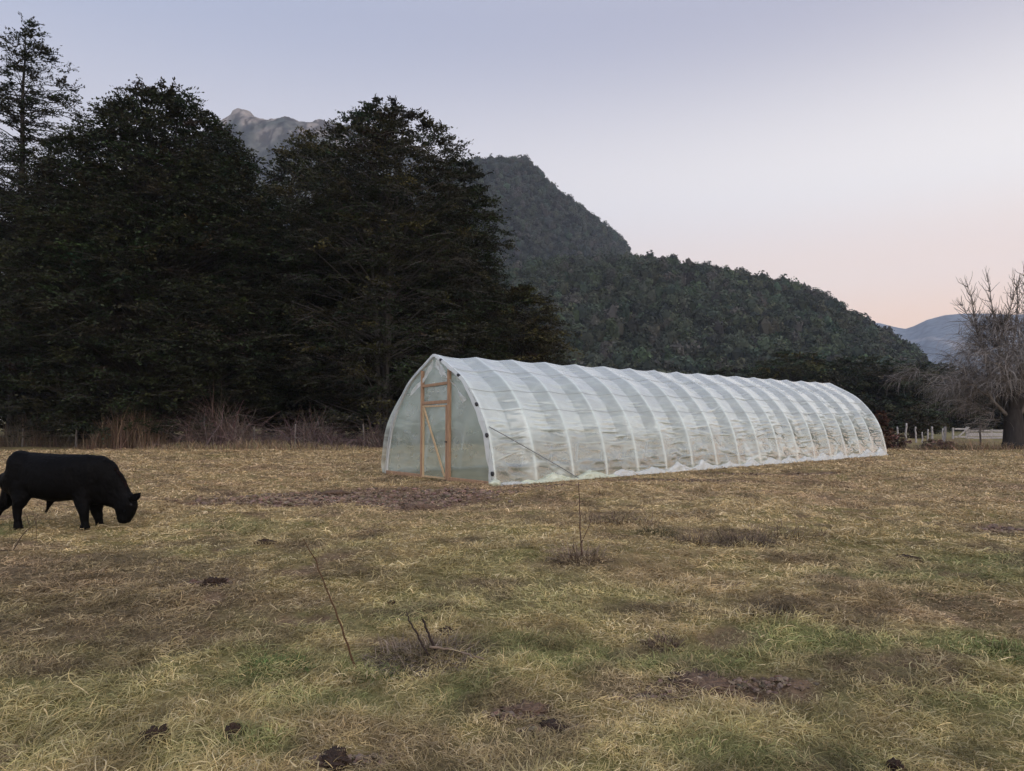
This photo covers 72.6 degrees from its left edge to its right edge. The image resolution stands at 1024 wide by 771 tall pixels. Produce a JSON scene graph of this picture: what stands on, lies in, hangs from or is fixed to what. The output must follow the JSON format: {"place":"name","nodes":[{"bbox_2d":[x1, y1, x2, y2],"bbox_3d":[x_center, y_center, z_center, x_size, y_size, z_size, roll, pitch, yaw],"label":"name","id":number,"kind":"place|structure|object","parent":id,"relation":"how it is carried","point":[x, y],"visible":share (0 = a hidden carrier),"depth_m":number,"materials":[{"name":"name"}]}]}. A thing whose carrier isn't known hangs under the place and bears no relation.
{"place":"outdoors","nodes":[
{"label":"outdoors","id":0,"kind":"place"},
{"bbox_2d":[157,108,436,312],"bbox_3d":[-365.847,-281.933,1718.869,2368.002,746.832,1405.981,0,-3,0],"label":"rocky mountain","id":1,"kind":"structure","parent":0,"point":[261,135],"depth_m":1542.62,"materials":[{"name":"grey stone"}]},
{"bbox_2d":[241,171,610,409],"bbox_3d":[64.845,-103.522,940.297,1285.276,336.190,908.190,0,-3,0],"label":"mountain","id":2,"kind":"structure","parent":0,"point":[538,216],"depth_m":742.84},
{"bbox_2d":[413,153,632,267],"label":"mountain forest","id":3,"kind":"object","parent":2,"relation":"on","point":[575,223],"visible":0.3,"depth_m":763.71,"materials":[{"name":"green plant"}]},
{"bbox_2d":[0,420,1023,770],"bbox_3d":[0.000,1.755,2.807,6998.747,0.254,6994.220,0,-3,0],"label":"ground","id":4,"kind":"structure","parent":0,"point":[522,474],"depth_m":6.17,"materials":[{"name":"brown plant"}]},
{"bbox_2d":[0,178,70,434],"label":"tree","id":5,"kind":"object","parent":4,"relation":"on","point":[3,188],"depth_m":63.72,"materials":[{"name":"green plant"}]},
{"bbox_2d":[0,189,81,440],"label":"tree","id":6,"kind":"object","parent":4,"relation":"on","point":[3,213],"visible":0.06,"depth_m":51.17,"materials":[{"name":"green plant"}]},
{"bbox_2d":[0,506,88,550],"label":"fallen twig","id":7,"kind":"object","parent":4,"relation":"on","point":[36,534],"visible":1,"depth_m":8.55,"materials":[{"name":"brown wood"}]},
{"bbox_2d":[0,413,92,448],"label":"dry weeds","id":8,"kind":"object","parent":4,"relation":"on","point":[26,443],"visible":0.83,"depth_m":40.13,"materials":[{"name":"brown plant"}]},
{"bbox_2d":[0,329,95,440],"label":"tree","id":9,"kind":"object","parent":4,"relation":"on","point":[52,432],"visible":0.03,"depth_m":49.06,"materials":[{"name":"green plant"}]},
{"bbox_2d":[0,11,100,445],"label":"evergreen tree","id":10,"kind":"object","parent":4,"relation":"on","point":[19,117],"visible":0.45,"depth_m":43.32,"materials":[{"name":"green plant"}]},
{"bbox_2d":[0,220,101,439],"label":"tree","id":11,"kind":"object","parent":4,"relation":"on","point":[31,364],"depth_m":54.66,"materials":[{"name":"green plant"}]},
{"bbox_2d":[0,450,140,529],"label":"bull","id":12,"kind":"object","parent":4,"relation":"on","point":[86,484],"visible":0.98,"depth_m":10.23,"materials":[{"name":"black fur"}]},
{"bbox_2d":[0,151,180,438],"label":"tree","id":13,"kind":"object","parent":4,"relation":"on","point":[88,436],"visible":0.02,"depth_m":55.08,"materials":[{"name":"green plant"}]},
{"bbox_2d":[65,313,170,438],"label":"tree","id":14,"kind":"object","parent":4,"relation":"on","point":[86,432],"visible":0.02,"depth_m":50.92,"materials":[{"name":"green plant"}]},
{"bbox_2d":[68,403,181,449],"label":"dry weeds","id":15,"kind":"object","parent":4,"relation":"on","point":[127,441],"visible":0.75,"depth_m":38.11,"materials":[{"name":"brown plant"}]},
{"bbox_2d":[48,164,250,436],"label":"tree","id":16,"kind":"object","parent":4,"relation":"on","point":[162,290],"depth_m":56.99,"materials":[{"name":"green plant"}]},
{"bbox_2d":[137,723,170,749],"bbox_3d":[-1.779,1.738,3.459,0.167,0.094,0.229,0,-3,-7],"label":"dung pat","id":17,"kind":"object","parent":4,"relation":"on","point":[161,729],"visible":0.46,"depth_m":3.44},
{"bbox_2d":[0,74,327,444],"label":"round evergreen tree","id":18,"kind":"object","parent":4,"relation":"on","point":[155,337],"visible":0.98,"depth_m":39.95,"materials":[{"name":"green plant"}]},
{"bbox_2d":[102,181,281,434],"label":"tree","id":19,"kind":"object","parent":4,"relation":"on","point":[220,258],"visible":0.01,"depth_m":58.10,"materials":[{"name":"green plant"}]},
{"bbox_2d":[0,424,399,447],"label":"wire fence","id":20,"kind":"object","parent":4,"relation":"on","point":[76,437],"visible":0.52,"depth_m":39.83,"materials":[{"name":"grey wood"}]},
{"bbox_2d":[171,328,230,436],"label":"tree","id":21,"kind":"object","parent":4,"relation":"on","point":[201,401],"visible":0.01,"depth_m":52.58,"materials":[{"name":"green plant"}]},
{"bbox_2d":[199,576,227,589],"bbox_3d":[-2.930,1.928,6.837,0.235,0.094,0.309,-2,-4,40],"label":"dung pat","id":22,"kind":"object","parent":4,"relation":"on","point":[215,580],"visible":0.73,"depth_m":6.80,"materials":[{"name":"brown"}]},
{"bbox_2d":[149,377,279,448],"bbox_3d":[-16.475,2.323,39.457,6.971,6.019,7.957,0,-3,0],"label":"bramble thicket","id":23,"kind":"object","parent":4,"relation":"on","point":[222,435],"visible":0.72,"depth_m":38.73,"materials":[{"name":"brown plant"}]},
{"bbox_2d":[222,722,249,739],"bbox_3d":[-1.388,1.738,3.516,0.130,0.085,0.123,1,-3,-15],"label":"dung pat","id":24,"kind":"object","parent":4,"relation":"on","point":[232,726],"visible":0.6,"depth_m":3.49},
{"bbox_2d":[120,436,384,450],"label":"dry weeds","id":25,"kind":"object","parent":4,"relation":"on","point":[272,446],"visible":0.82,"depth_m":37.14,"materials":[{"name":"brown plant"}]},
{"bbox_2d":[210,310,318,439],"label":"tree","id":26,"kind":"object","parent":4,"relation":"on","point":[289,406],"visible":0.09,"depth_m":51.42,"materials":[{"name":"green plant"}]},
{"bbox_2d":[255,538,276,544],"bbox_3d":[-3.228,2.040,9.112,0.348,0.099,0.244,-1,-3,23],"label":"dung pat","id":27,"kind":"object","parent":4,"relation":"on","point":[264,540],"visible":0.5,"depth_m":9.05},
{"bbox_2d":[236,651,319,677],"bbox_3d":[-1.512,1.799,4.508,0.573,0.105,0.452,0,-3,0],"label":"grass tussock","id":28,"kind":"object","parent":4,"relation":"on","point":[275,658],"depth_m":4.52,"materials":[{"name":"green plant"}]},
{"bbox_2d":[211,126,379,437],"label":"evergreen tree","id":29,"kind":"object","parent":4,"relation":"on","point":[283,155],"visible":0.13,"depth_m":52.98,"materials":[{"name":"green plant"}]},
{"bbox_2d":[250,406,360,448],"bbox_3d":[-11.550,2.921,40.127,6.698,3.987,6.936,0,-3,0],"label":"bramble thicket","id":30,"kind":"object","parent":4,"relation":"on","point":[316,438],"visible":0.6,"depth_m":39.32,"materials":[{"name":"brown plant"}]},
{"bbox_2d":[303,539,356,668],"bbox_3d":[-1.242,1.484,4.820,0.075,0.762,0.716,3,-4,-44],"label":"dead stalk","id":31,"kind":"object","parent":4,"relation":"on","point":[349,651],"visible":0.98,"depth_m":4.74,"materials":[{"name":"brown plant"}]},
{"bbox_2d":[315,745,352,770],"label":"dung pat","id":32,"kind":"object","parent":4,"relation":"on","point":[332,754],"visible":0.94,"depth_m":3.24,"materials":[{"name":"brown soil"}]},
{"bbox_2d":[318,490,350,496],"bbox_3d":[-4.002,2.430,15.748,0.691,0.102,1.083,0,-3,1],"label":"soil clod","id":33,"kind":"object","parent":4,"relation":"on","point":[333,492],"visible":0.77,"depth_m":15.60,"materials":[{"name":"brown soil"}]},
{"bbox_2d":[269,226,414,438],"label":"tree","id":34,"kind":"object","parent":4,"relation":"on","point":[332,354],"depth_m":58.27,"materials":[{"name":"green plant"}]},
{"bbox_2d":[264,168,454,436],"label":"tree","id":35,"kind":"object","parent":4,"relation":"on","point":[362,313],"visible":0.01,"depth_m":55.76,"materials":[{"name":"green plant"}]},
{"bbox_2d":[355,422,370,450],"bbox_3d":[-7.686,2.776,35.906,0.914,2.119,0.048,0,-3,0],"label":"sapling","id":36,"kind":"object","parent":4,"relation":"on","point":[364,434],"visible":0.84,"depth_m":35.91,"materials":[{"name":"brown plant"}]},
{"bbox_2d":[336,661,409,682],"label":"grass tussock","id":37,"kind":"object","parent":4,"relation":"on","point":[390,673],"depth_m":4.43,"materials":[{"name":"beige plant"}]},
{"bbox_2d":[347,419,401,448],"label":"bramble thicket","id":38,"kind":"object","parent":4,"relation":"on","point":[376,441],"visible":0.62,"depth_m":39.88,"materials":[{"name":"brown plant"}]},
{"bbox_2d":[330,323,427,441],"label":"tree","id":39,"kind":"object","parent":4,"relation":"on","point":[352,433],"visible":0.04,"depth_m":52.91,"materials":[{"name":"green plant"}]},
{"bbox_2d":[249,94,511,439],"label":"ragged evergreen tree","id":40,"kind":"object","parent":4,"relation":"on","point":[382,144],"visible":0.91,"depth_m":43.02,"materials":[{"name":"green plant"}]},
{"bbox_2d":[326,210,492,437],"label":"tree","id":41,"kind":"object","parent":4,"relation":"on","point":[410,309],"depth_m":58.07,"materials":[{"name":"green plant"}]},
{"bbox_2d":[406,612,430,657],"bbox_3d":[-0.639,1.694,4.740,0.172,0.312,0.023,0,-3,0],"label":"dead stick","id":42,"kind":"object","parent":4,"relation":"on","point":[419,639],"visible":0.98,"depth_m":4.74,"materials":[{"name":"brown wood"}]},
{"bbox_2d":[400,504,443,511],"bbox_3d":[-1.659,2.245,12.868,0.843,0.132,0.652,0,-3,-6],"label":"soil clod","id":43,"kind":"object","parent":4,"relation":"on","point":[408,507],"visible":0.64,"depth_m":12.74,"materials":[{"name":"brown soil"}]},
{"bbox_2d":[355,624,494,679],"bbox_3d":[-0.587,1.792,4.752,0.999,0.218,0.858,0,-3,0],"label":"grass tussock","id":44,"kind":"object","parent":4,"relation":"on","point":[407,664],"depth_m":4.73,"materials":[{"name":"plant"}]},
{"bbox_2d":[429,645,483,659],"bbox_3d":[-0.353,1.785,4.672,0.431,0.043,0.095,-1,-3,27],"label":"dead stick","id":45,"kind":"object","parent":44,"relation":"on","point":[446,648],"visible":0.96,"depth_m":4.72,"materials":[{"name":"brown wood"}]},
{"bbox_2d":[422,618,436,650],"bbox_3d":[-0.563,1.695,4.741,0.104,0.218,0.026,0,-3,0],"label":"dead stick","id":46,"kind":"object","parent":4,"relation":"on","point":[428,633],"visible":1,"depth_m":4.74,"materials":[{"name":"brown wood"}]},
{"bbox_2d":[390,317,480,441],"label":"tree","id":47,"kind":"object","parent":4,"relation":"on","point":[437,437],"depth_m":53.02,"materials":[{"name":"green plant"}]},
{"bbox_2d":[434,626,453,634],"bbox_3d":[-0.504,1.851,5.242,0.163,0.072,0.141,3,-4,-44],"label":"dung pat","id":48,"kind":"object","parent":4,"relation":"on","point":[448,628],"visible":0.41,"depth_m":5.23,"materials":[{"name":"brown"}]},
{"bbox_2d":[371,156,527,443],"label":"ragged evergreen tree","id":49,"kind":"object","parent":4,"relation":"on","point":[488,216],"visible":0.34,"depth_m":47.40,"materials":[{"name":"green plant"}]},
{"bbox_2d":[442,258,541,437],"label":"tree","id":50,"kind":"object","parent":4,"relation":"on","point":[506,286],"visible":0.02,"depth_m":63.57,"materials":[{"name":"green plant"}]},
{"bbox_2d":[499,699,551,720],"bbox_3d":[0.073,1.810,3.892,0.321,0.060,0.243,1,-3,-14],"label":"soil clod","id":51,"kind":"object","parent":4,"relation":"on","point":[526,707],"visible":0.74,"depth_m":3.87,"materials":[{"name":"brown soil"}]},
{"bbox_2d":[464,282,592,442],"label":"olive bushy tree","id":52,"kind":"object","parent":4,"relation":"on","point":[541,336],"visible":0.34,"depth_m":51.01,"materials":[{"name":"green plant"}]},
{"bbox_2d":[512,307,574,436],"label":"tree","id":53,"kind":"object","parent":4,"relation":"on","point":[542,323],"visible":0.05,"depth_m":67.39,"materials":[{"name":"green plant"}]},
{"bbox_2d":[539,718,567,734],"bbox_3d":[0.220,1.797,3.647,0.168,0.053,0.225,0,-3,1],"label":"soil clod","id":54,"kind":"object","parent":4,"relation":"on","point":[548,723],"visible":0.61,"depth_m":3.66,"materials":[{"name":"brown soil"}]},
{"bbox_2d":[531,533,622,567],"bbox_3d":[0.753,1.806,7.818,1.065,0.350,0.915,0,-3,0],"label":"grass tussock","id":55,"kind":"object","parent":4,"relation":"on","point":[570,554],"depth_m":7.82,"materials":[{"name":"brown plant"}]},
{"bbox_2d":[578,482,592,557],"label":"dead stalk","id":56,"kind":"object","parent":4,"relation":"on","point":[579,525],"visible":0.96,"depth_m":7.93,"materials":[{"name":"brown plant"}]},
{"bbox_2d":[155,470,1023,765],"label":"soil crumbs","id":57,"kind":"object","parent":4,"relation":"on","point":[457,496],"visible":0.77,"depth_m":13.93,"materials":[{"name":"brown soil"}]},
{"bbox_2d":[578,509,658,526],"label":"grass tussock","id":58,"kind":"object","parent":4,"relation":"on","point":[623,516],"depth_m":10.56,"materials":[{"name":"brown plant"}]},
{"bbox_2d":[607,378,651,426],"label":"broadleaf tree","id":59,"kind":"object","parent":4,"relation":"on","point":[625,424],"visible":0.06,"depth_m":109.14,"materials":[{"name":"green plant"}]},
{"bbox_2d":[382,354,887,486],"bbox_3d":[6.487,1.215,26.072,22.966,3.421,5.548,2,-4,-40],"label":"greenhouse","id":60,"kind":"object","parent":4,"relation":"on","point":[537,397],"visible":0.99,"depth_m":21.67,"materials":[{"name":"white plastic"}]},
{"bbox_2d":[422,405,446,479],"bbox_3d":[-2.068,1.508,18.691,0.097,1.960,1.193,2,-4,-40],"label":"door","id":61,"kind":"structure","parent":60,"relation":"in","point":[424,414],"depth_m":18.70,"materials":[{"name":"brown wood"}]},
{"bbox_2d":[634,519,684,537],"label":"grass tussock","id":62,"kind":"object","parent":4,"relation":"on","point":[651,530],"depth_m":9.56,"materials":[{"name":"brown plant"}]},
{"bbox_2d":[636,628,686,652],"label":"grass tussock","id":63,"kind":"object","parent":4,"relation":"on","point":[661,640],"depth_m":5.07,"materials":[{"name":"brown plant"}]},
{"bbox_2d":[638,371,703,429],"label":"broadleaf tree","id":64,"kind":"object","parent":4,"relation":"on","point":[684,396],"depth_m":111.51,"materials":[{"name":"green plant"}]},
{"bbox_2d":[666,525,736,549],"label":"grass tussock","id":65,"kind":"object","parent":4,"relation":"on","point":[701,540],"depth_m":8.93,"materials":[{"name":"brown plant"}]},
{"bbox_2d":[669,667,743,700],"bbox_3d":[1.209,1.848,4.339,0.471,0.060,0.586,-1,-3,16],"label":"soil clod","id":66,"kind":"object","parent":4,"relation":"on","point":[720,681],"visible":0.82,"depth_m":4.29,"materials":[{"name":"brown soil"}]},
{"bbox_2d":[684,365,784,430],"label":"broadleaf tree","id":67,"kind":"object","parent":4,"relation":"on","point":[745,372],"visible":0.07,"depth_m":102.95,"materials":[{"name":"green plant"}]},
{"bbox_2d":[712,524,784,549],"bbox_3d":[3.083,1.970,9.177,1.136,0.288,0.996,0,-3,0],"label":"grass tussock","id":68,"kind":"object","parent":4,"relation":"on","point":[741,537],"depth_m":9.18,"materials":[{"name":"brown plant"}]},
{"bbox_2d":[729,598,803,618],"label":"grass tussock","id":69,"kind":"object","parent":4,"relation":"on","point":[765,606],"depth_m":5.75,"materials":[{"name":"plant"}]},
{"bbox_2d":[736,516,835,541],"bbox_3d":[3.844,2.018,9.876,1.500,0.271,1.287,0,-3,0],"label":"grass tussock","id":70,"kind":"object","parent":4,"relation":"on","point":[786,534],"depth_m":9.86,"materials":[{"name":"brown plant"}]},
{"bbox_2d":[739,349,859,431],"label":"broadleaf tree","id":71,"kind":"object","parent":4,"relation":"on","point":[813,362],"visible":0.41,"depth_m":91.93,"materials":[{"name":"green plant"}]},
{"bbox_2d":[781,361,880,428],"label":"broadleaf tree","id":72,"kind":"object","parent":4,"relation":"on","point":[831,369],"visible":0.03,"depth_m":116.21,"materials":[{"name":"green plant"}]},
{"bbox_2d":[805,354,936,431],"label":"broadleaf tree","id":73,"kind":"object","parent":4,"relation":"on","point":[850,364],"visible":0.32,"depth_m":91.15,"materials":[{"name":"green plant"}]},
{"bbox_2d":[865,410,896,449],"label":"shrub","id":74,"kind":"object","parent":4,"relation":"on","point":[883,422],"visible":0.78,"depth_m":36.27,"materials":[{"name":"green plant"}]},
{"bbox_2d":[878,431,911,447],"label":"shrub","id":75,"kind":"object","parent":4,"relation":"on","point":[901,440],"visible":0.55,"depth_m":40.46,"materials":[{"name":"brown plant"}]},
{"bbox_2d":[884,757,906,770],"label":"dung pat","id":76,"kind":"object","parent":4,"relation":"on","point":[898,762],"visible":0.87,"depth_m":3.20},
{"bbox_2d":[849,365,961,432],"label":"broadleaf tree","id":77,"kind":"object","parent":4,"relation":"on","point":[905,395],"visible":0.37,"depth_m":89.77,"materials":[{"name":"green plant"}]},
{"bbox_2d":[897,554,923,562],"bbox_3d":[4.638,2.040,8.223,0.392,0.093,0.254,-2,-4,38],"label":"dung pat","id":78,"kind":"object","parent":4,"relation":"on","point":[908,556],"visible":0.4,"depth_m":8.16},
{"bbox_2d":[879,400,949,438],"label":"shrub","id":79,"kind":"object","parent":4,"relation":"on","point":[924,422],"visible":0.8,"depth_m":61.09,"materials":[{"name":"green plant"}]},
{"bbox_2d":[897,423,942,442],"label":"wire fence","id":80,"kind":"object","parent":4,"relation":"on","point":[905,434],"visible":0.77,"depth_m":49.84,"materials":[{"name":"grey wood"}]},
{"bbox_2d":[877,361,998,430],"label":"broadleaf tree","id":81,"kind":"object","parent":4,"relation":"on","point":[930,364],"visible":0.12,"depth_m":96.83,"materials":[{"name":"green plant"}]},
{"bbox_2d":[919,439,959,449],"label":"shrub","id":82,"kind":"object","parent":4,"relation":"on","point":[928,442],"visible":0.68,"depth_m":37.01,"materials":[{"name":"brown plant"}]},
{"bbox_2d":[877,262,1023,443],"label":"bare tree","id":83,"kind":"object","parent":4,"relation":"on","point":[997,389],"visible":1,"depth_m":37.66,"materials":[{"name":"grey plant"}]},
{"bbox_2d":[889,438,1023,450],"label":"dry weeds","id":84,"kind":"object","parent":4,"relation":"on","point":[983,445],"visible":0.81,"depth_m":36.48,"materials":[{"name":"brown plant"}]},
{"bbox_2d":[932,371,982,425],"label":"broadleaf tree","id":85,"kind":"object","parent":4,"relation":"on","point":[959,420],"visible":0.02,"depth_m":106.43,"materials":[{"name":"green plant"}]},
{"bbox_2d":[952,427,969,438],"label":"gate","id":86,"kind":"structure","parent":4,"relation":"on","point":[966,432],"depth_m":57.77,"materials":[{"name":"grey wood"}]},
{"bbox_2d":[943,424,997,445],"bbox_3d":[28.790,3.046,41.111,8.673,1.658,0.665,1,-3,-14],"label":"wire fence","id":87,"kind":"object","parent":4,"relation":"on","point":[945,434],"visible":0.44,"depth_m":39.93,"materials":[{"name":"grey wood"}]},
{"bbox_2d":[944,633,1023,663],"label":"grass tussock","id":88,"kind":"object","parent":4,"relation":"on","point":[991,650],"depth_m":4.83,"materials":[{"name":"brown plant"}]},
{"bbox_2d":[968,429,1002,438],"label":"rail fence","id":89,"kind":"object","parent":4,"relation":"on","point":[991,434],"visible":0.45,"depth_m":57.84,"materials":[{"name":"grey wood"}]},
{"bbox_2d":[951,379,1023,429],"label":"broadleaf tree","id":90,"kind":"object","parent":4,"relation":"on","point":[983,419],"visible":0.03,"depth_m":102.64,"materials":[{"name":"green plant"}]},
{"bbox_2d":[976,368,1023,429],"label":"broadleaf tree","id":91,"kind":"object","parent":4,"relation":"on","point":[998,415],"visible":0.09,"depth_m":97.70,"materials":[{"name":"green plant"}]},
{"bbox_2d":[1002,443,1023,448],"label":"fallen log","id":92,"kind":"object","parent":4,"relation":"on","point":[1018,444],"visible":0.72,"depth_m":36.88,"materials":[{"name":"brown wood"}]},
{"bbox_2d":[0,0,1023,394],"label":"sky","id":93,"kind":"structure","parent":0,"point":[867,153],"materials":[{"name":"blue"}]},
{"bbox_2d":[875,313,1023,374],"bbox_3d":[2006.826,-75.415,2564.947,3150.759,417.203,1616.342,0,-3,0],"label":"distant mountain","id":94,"kind":"structure","parent":0,"point":[926,334],"depth_m":2407.76,"materials":[{"name":"stone"}]},
{"bbox_3d":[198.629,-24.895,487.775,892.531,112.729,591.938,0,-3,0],"label":"hill","id":95,"kind":"structure","parent":0,"visible":0},
{"bbox_2d":[459,250,947,416],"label":"hill forest","id":96,"kind":"object","parent":95,"relation":"on","point":[704,316],"visible":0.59,"depth_m":347.75,"materials":[{"name":"green plant"}]}
]}

